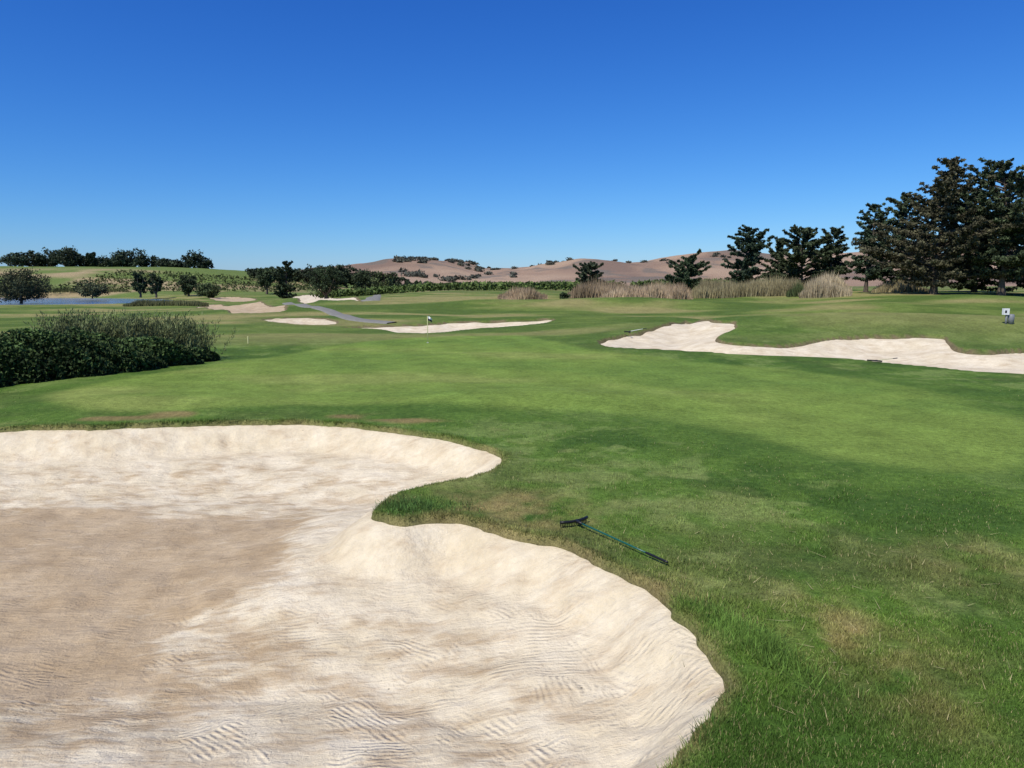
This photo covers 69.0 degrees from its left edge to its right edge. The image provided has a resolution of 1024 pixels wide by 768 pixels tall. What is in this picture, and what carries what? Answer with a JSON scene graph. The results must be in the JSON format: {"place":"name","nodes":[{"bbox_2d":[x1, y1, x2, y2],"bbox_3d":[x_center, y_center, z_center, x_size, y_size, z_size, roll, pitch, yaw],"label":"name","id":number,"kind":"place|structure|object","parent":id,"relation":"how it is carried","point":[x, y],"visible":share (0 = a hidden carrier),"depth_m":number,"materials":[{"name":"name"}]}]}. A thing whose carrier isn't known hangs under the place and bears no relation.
{"place":"outdoors","nodes":[
{"label":"outdoors","id":0,"kind":"place"},
{"bbox_2d":[0,298,172,304],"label":"lake","id":1,"kind":"structure","parent":0,"point":[49,301],"depth_m":192.04,"materials":[{"name":"blue liquid"}]},
{"bbox_2d":[282,302,393,323],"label":"cart path","id":2,"kind":"structure","parent":0,"point":[331,312],"depth_m":67.17,"materials":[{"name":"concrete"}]},
{"bbox_2d":[361,295,381,300],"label":"cart path","id":3,"kind":"structure","parent":0,"point":[374,298],"depth_m":98.00,"materials":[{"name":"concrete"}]},
{"bbox_2d":[0,250,1023,767],"bbox_3d":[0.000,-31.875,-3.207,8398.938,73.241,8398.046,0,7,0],"label":"ground","id":4,"kind":"structure","parent":0,"point":[854,420],"depth_m":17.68,"materials":[{"name":"green plant"}]},
{"bbox_2d":[0,267,55,303],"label":"shrub","id":5,"kind":"object","parent":4,"relation":"on","point":[18,287],"visible":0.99,"depth_m":167.48,"materials":[{"name":"green plant"}]},
{"bbox_2d":[74,280,109,298],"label":"shrub","id":6,"kind":"object","parent":4,"relation":"on","point":[94,290],"visible":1,"depth_m":211.71,"materials":[{"name":"green plant"}]},
{"bbox_2d":[3,285,208,306],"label":"lake reeds","id":7,"kind":"object","parent":4,"relation":"on","point":[152,302],"visible":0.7,"depth_m":149.53,"materials":[{"name":"green plant"}]},
{"bbox_2d":[0,245,214,268],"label":"distant trees","id":8,"kind":"object","parent":4,"relation":"on","point":[68,257],"visible":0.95,"depth_m":372.52,"materials":[{"name":"green plant"}]},
{"bbox_2d":[0,326,220,386],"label":"bramble hedge","id":9,"kind":"object","parent":4,"relation":"on","point":[39,354],"visible":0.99,"depth_m":24.70,"materials":[{"name":"green plant"}]},
{"bbox_2d":[17,307,237,353],"bbox_3d":[-15.123,-2.049,29.653,8.003,2.178,4.082,-4,9,-29],"label":"willow scrub","id":10,"kind":"object","parent":4,"relation":"on","point":[186,331],"visible":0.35,"depth_m":29.23,"materials":[{"name":"green plant"}]},
{"bbox_2d":[130,271,147,297],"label":"tree","id":11,"kind":"object","parent":4,"relation":"on","point":[139,284],"visible":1,"depth_m":222.28,"materials":[{"name":"green plant"}]},
{"bbox_2d":[147,272,163,297],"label":"tree","id":12,"kind":"object","parent":4,"relation":"on","point":[155,282],"visible":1,"depth_m":223.43,"materials":[{"name":"green plant"}]},
{"bbox_2d":[34,269,338,292],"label":"vineyard","id":13,"kind":"object","parent":4,"relation":"on","point":[233,285],"visible":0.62,"depth_m":287.60,"materials":[{"name":"green plant"}]},
{"bbox_2d":[177,275,196,295],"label":"tree","id":14,"kind":"object","parent":4,"relation":"on","point":[187,285],"visible":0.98,"depth_m":231.71,"materials":[{"name":"green plant"}]},
{"bbox_2d":[194,282,221,297],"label":"shrub","id":15,"kind":"object","parent":4,"relation":"on","point":[209,290],"visible":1,"depth_m":211.90,"materials":[{"name":"green plant"}]},
{"bbox_2d":[210,297,254,301],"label":"sand bunker","id":16,"kind":"object","parent":4,"relation":"on","point":[234,299],"visible":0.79,"depth_m":206.35},
{"bbox_2d":[198,302,284,312],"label":"sand bunker","id":17,"kind":"object","parent":4,"relation":"on","point":[258,307],"visible":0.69,"depth_m":95.03},
{"bbox_2d":[256,267,275,293],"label":"oak tree","id":18,"kind":"object","parent":4,"relation":"on","point":[265,277],"visible":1,"depth_m":246.18,"materials":[{"name":"green plant"}]},
{"bbox_2d":[272,260,297,298],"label":"cypress tree","id":19,"kind":"object","parent":4,"relation":"on","point":[283,278],"visible":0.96,"depth_m":162.76,"materials":[{"name":"green plant"}]},
{"bbox_2d":[266,318,335,324],"bbox_3d":[-17.221,-5.113,61.713,6.077,0.430,11.464,-6,10,-39],"label":"sand bunker","id":20,"kind":"object","parent":4,"relation":"on","point":[305,321],"visible":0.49,"depth_m":63.30},
{"bbox_2d":[293,295,357,302],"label":"sand bunker","id":21,"kind":"object","parent":4,"relation":"on","point":[307,299],"visible":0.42,"depth_m":103.57},
{"bbox_2d":[306,265,345,298],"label":"oak tree","id":22,"kind":"object","parent":4,"relation":"on","point":[332,278],"visible":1,"depth_m":167.42,"materials":[{"name":"green plant"}]},
{"bbox_2d":[245,264,432,287],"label":"distant trees","id":23,"kind":"object","parent":4,"relation":"on","point":[304,277],"visible":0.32,"depth_m":328.17,"materials":[{"name":"green plant"}]},
{"bbox_2d":[350,270,372,289],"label":"oak tree","id":24,"kind":"object","parent":4,"relation":"on","point":[365,278],"visible":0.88,"depth_m":255.35,"materials":[{"name":"green plant"}]},
{"bbox_2d":[0,425,724,767],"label":"sand bunker","id":25,"kind":"object","parent":4,"relation":"on","point":[256,596],"visible":0.94,"depth_m":8.03},
{"bbox_2d":[370,271,392,287],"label":"oak tree","id":26,"kind":"object","parent":4,"relation":"on","point":[382,279],"visible":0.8,"depth_m":246.10,"materials":[{"name":"green plant"}]},
{"bbox_2d":[427,316,431,342],"bbox_3d":[-4.363,-2.854,39.310,0.293,1.469,0.110,0,7,0],"label":"golf flagstick","id":27,"kind":"object","parent":4,"relation":"on","point":[429,318],"visible":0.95,"depth_m":39.27,"materials":[{"name":"white paint"}]},
{"bbox_2d":[368,320,550,332],"bbox_3d":[-4.696,-4.343,56.551,11.450,0.830,17.157,6,10,39],"label":"sand bunker","id":28,"kind":"object","parent":4,"relation":"on","point":[441,328],"visible":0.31,"depth_m":58.49},
{"bbox_2d":[309,279,625,298],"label":"vineyard","id":29,"kind":"object","parent":4,"relation":"on","point":[470,285],"visible":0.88,"depth_m":202.33,"materials":[{"name":"green plant"}]},
{"bbox_2d":[392,249,731,281],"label":"hillside trees","id":30,"kind":"object","parent":4,"relation":"on","point":[424,260],"visible":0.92,"depth_m":1161.22,"materials":[{"name":"green plant"}]},
{"bbox_2d":[559,292,570,298],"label":"shrub","id":31,"kind":"object","parent":4,"relation":"on","point":[563,295],"visible":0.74,"depth_m":98.95,"materials":[{"name":"green plant"}]},
{"bbox_2d":[572,261,604,285],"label":"pine tree","id":32,"kind":"object","parent":4,"relation":"on","point":[585,269],"visible":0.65,"depth_m":147.75,"materials":[{"name":"green plant"}]},
{"bbox_2d":[497,277,693,299],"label":"reed bed","id":33,"kind":"object","parent":4,"relation":"on","point":[601,289],"visible":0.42,"depth_m":95.64,"materials":[{"name":"beige plant"}]},
{"bbox_2d":[560,516,667,562],"bbox_3d":[1.217,1.832,8.702,0.435,0.095,1.711,-5,9,-31],"label":"bunker rake","id":34,"kind":"object","parent":4,"relation":"on","point":[579,521],"visible":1,"depth_m":9.02,"materials":[{"name":"green plastic"}]},
{"bbox_2d":[664,249,711,290],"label":"pine tree","id":35,"kind":"object","parent":4,"relation":"on","point":[683,273],"visible":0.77,"depth_m":125.54,"materials":[{"name":"green plant"}]},
{"bbox_2d":[630,276,798,287],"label":"vineyard","id":36,"kind":"object","parent":4,"relation":"on","point":[641,283],"visible":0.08,"depth_m":222.67,"materials":[{"name":"green plant"}]},
{"bbox_2d":[721,224,775,283],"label":"pine tree","id":37,"kind":"object","parent":4,"relation":"on","point":[753,247],"visible":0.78,"depth_m":119.02,"materials":[{"name":"green plant"}]},
{"bbox_2d":[757,237,793,280],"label":"pine tree","id":38,"kind":"object","parent":4,"relation":"on","point":[779,246],"visible":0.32,"depth_m":131.74,"materials":[{"name":"green plant"}]},
{"bbox_2d":[761,224,840,285],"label":"pine tree","id":39,"kind":"object","parent":4,"relation":"on","point":[800,256],"visible":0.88,"depth_m":123.43,"materials":[{"name":"green plant"}]},
{"bbox_2d":[690,270,929,298],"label":"reed bed","id":40,"kind":"object","parent":4,"relation":"on","point":[829,286],"visible":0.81,"depth_m":97.76,"materials":[{"name":"beige plant"}]},
{"bbox_2d":[601,321,1023,373],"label":"sand bunker","id":41,"kind":"object","parent":4,"relation":"on","point":[704,335],"visible":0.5,"depth_m":36.62},
{"bbox_2d":[811,225,857,280],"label":"pine tree","id":42,"kind":"object","parent":4,"relation":"on","point":[836,260],"visible":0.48,"depth_m":127.13,"materials":[{"name":"green plant"}]},
{"bbox_2d":[844,202,900,291],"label":"pine tree","id":43,"kind":"object","parent":4,"relation":"on","point":[871,272],"visible":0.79,"depth_m":105.38,"materials":[{"name":"green plant"}]},
{"bbox_2d":[867,358,896,362],"bbox_3d":[14.865,-0.948,29.622,1.722,0.114,0.616,-5,9,-34],"label":"bunker rake","id":44,"kind":"object","parent":4,"relation":"on","point":[876,361],"visible":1,"depth_m":29.25,"materials":[{"name":"black plastic"}]},
{"bbox_2d":[872,191,930,285],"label":"pine tree","id":45,"kind":"object","parent":4,"relation":"on","point":[902,211],"visible":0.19,"depth_m":111.82,"materials":[{"name":"green plant"}]},
{"bbox_2d":[851,156,1023,293],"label":"cypress tree","id":46,"kind":"object","parent":4,"relation":"on","point":[924,271],"visible":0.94,"depth_m":93.07,"materials":[{"name":"green plant"}]},
{"bbox_2d":[924,187,1022,292],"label":"cypress tree","id":47,"kind":"object","parent":4,"relation":"on","point":[973,285],"visible":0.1,"depth_m":110.11,"materials":[{"name":"green plant"}]},
{"bbox_2d":[941,157,1023,295],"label":"cypress tree","id":48,"kind":"object","parent":4,"relation":"on","point":[1010,263],"visible":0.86,"depth_m":90.62,"materials":[{"name":"green plant"}]},
{"bbox_2d":[990,177,1023,288],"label":"cypress tree","id":49,"kind":"object","parent":4,"relation":"on","point":[1019,284],"visible":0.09,"depth_m":99.62,"materials":[{"name":"green plant"}]},
{"bbox_2d":[1002,308,1014,323],"bbox_3d":[27.218,-3.672,40.883,0.662,0.944,0.340,0,7,0],"label":"ball washer","id":50,"kind":"object","parent":4,"relation":"on","point":[1006,313],"visible":0.98,"depth_m":40.76,"materials":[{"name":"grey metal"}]},
{"bbox_2d":[0,0,1023,270],"label":"sky","id":51,"kind":"structure","parent":0,"point":[245,134],"materials":[{"name":"blue"}]}
]}

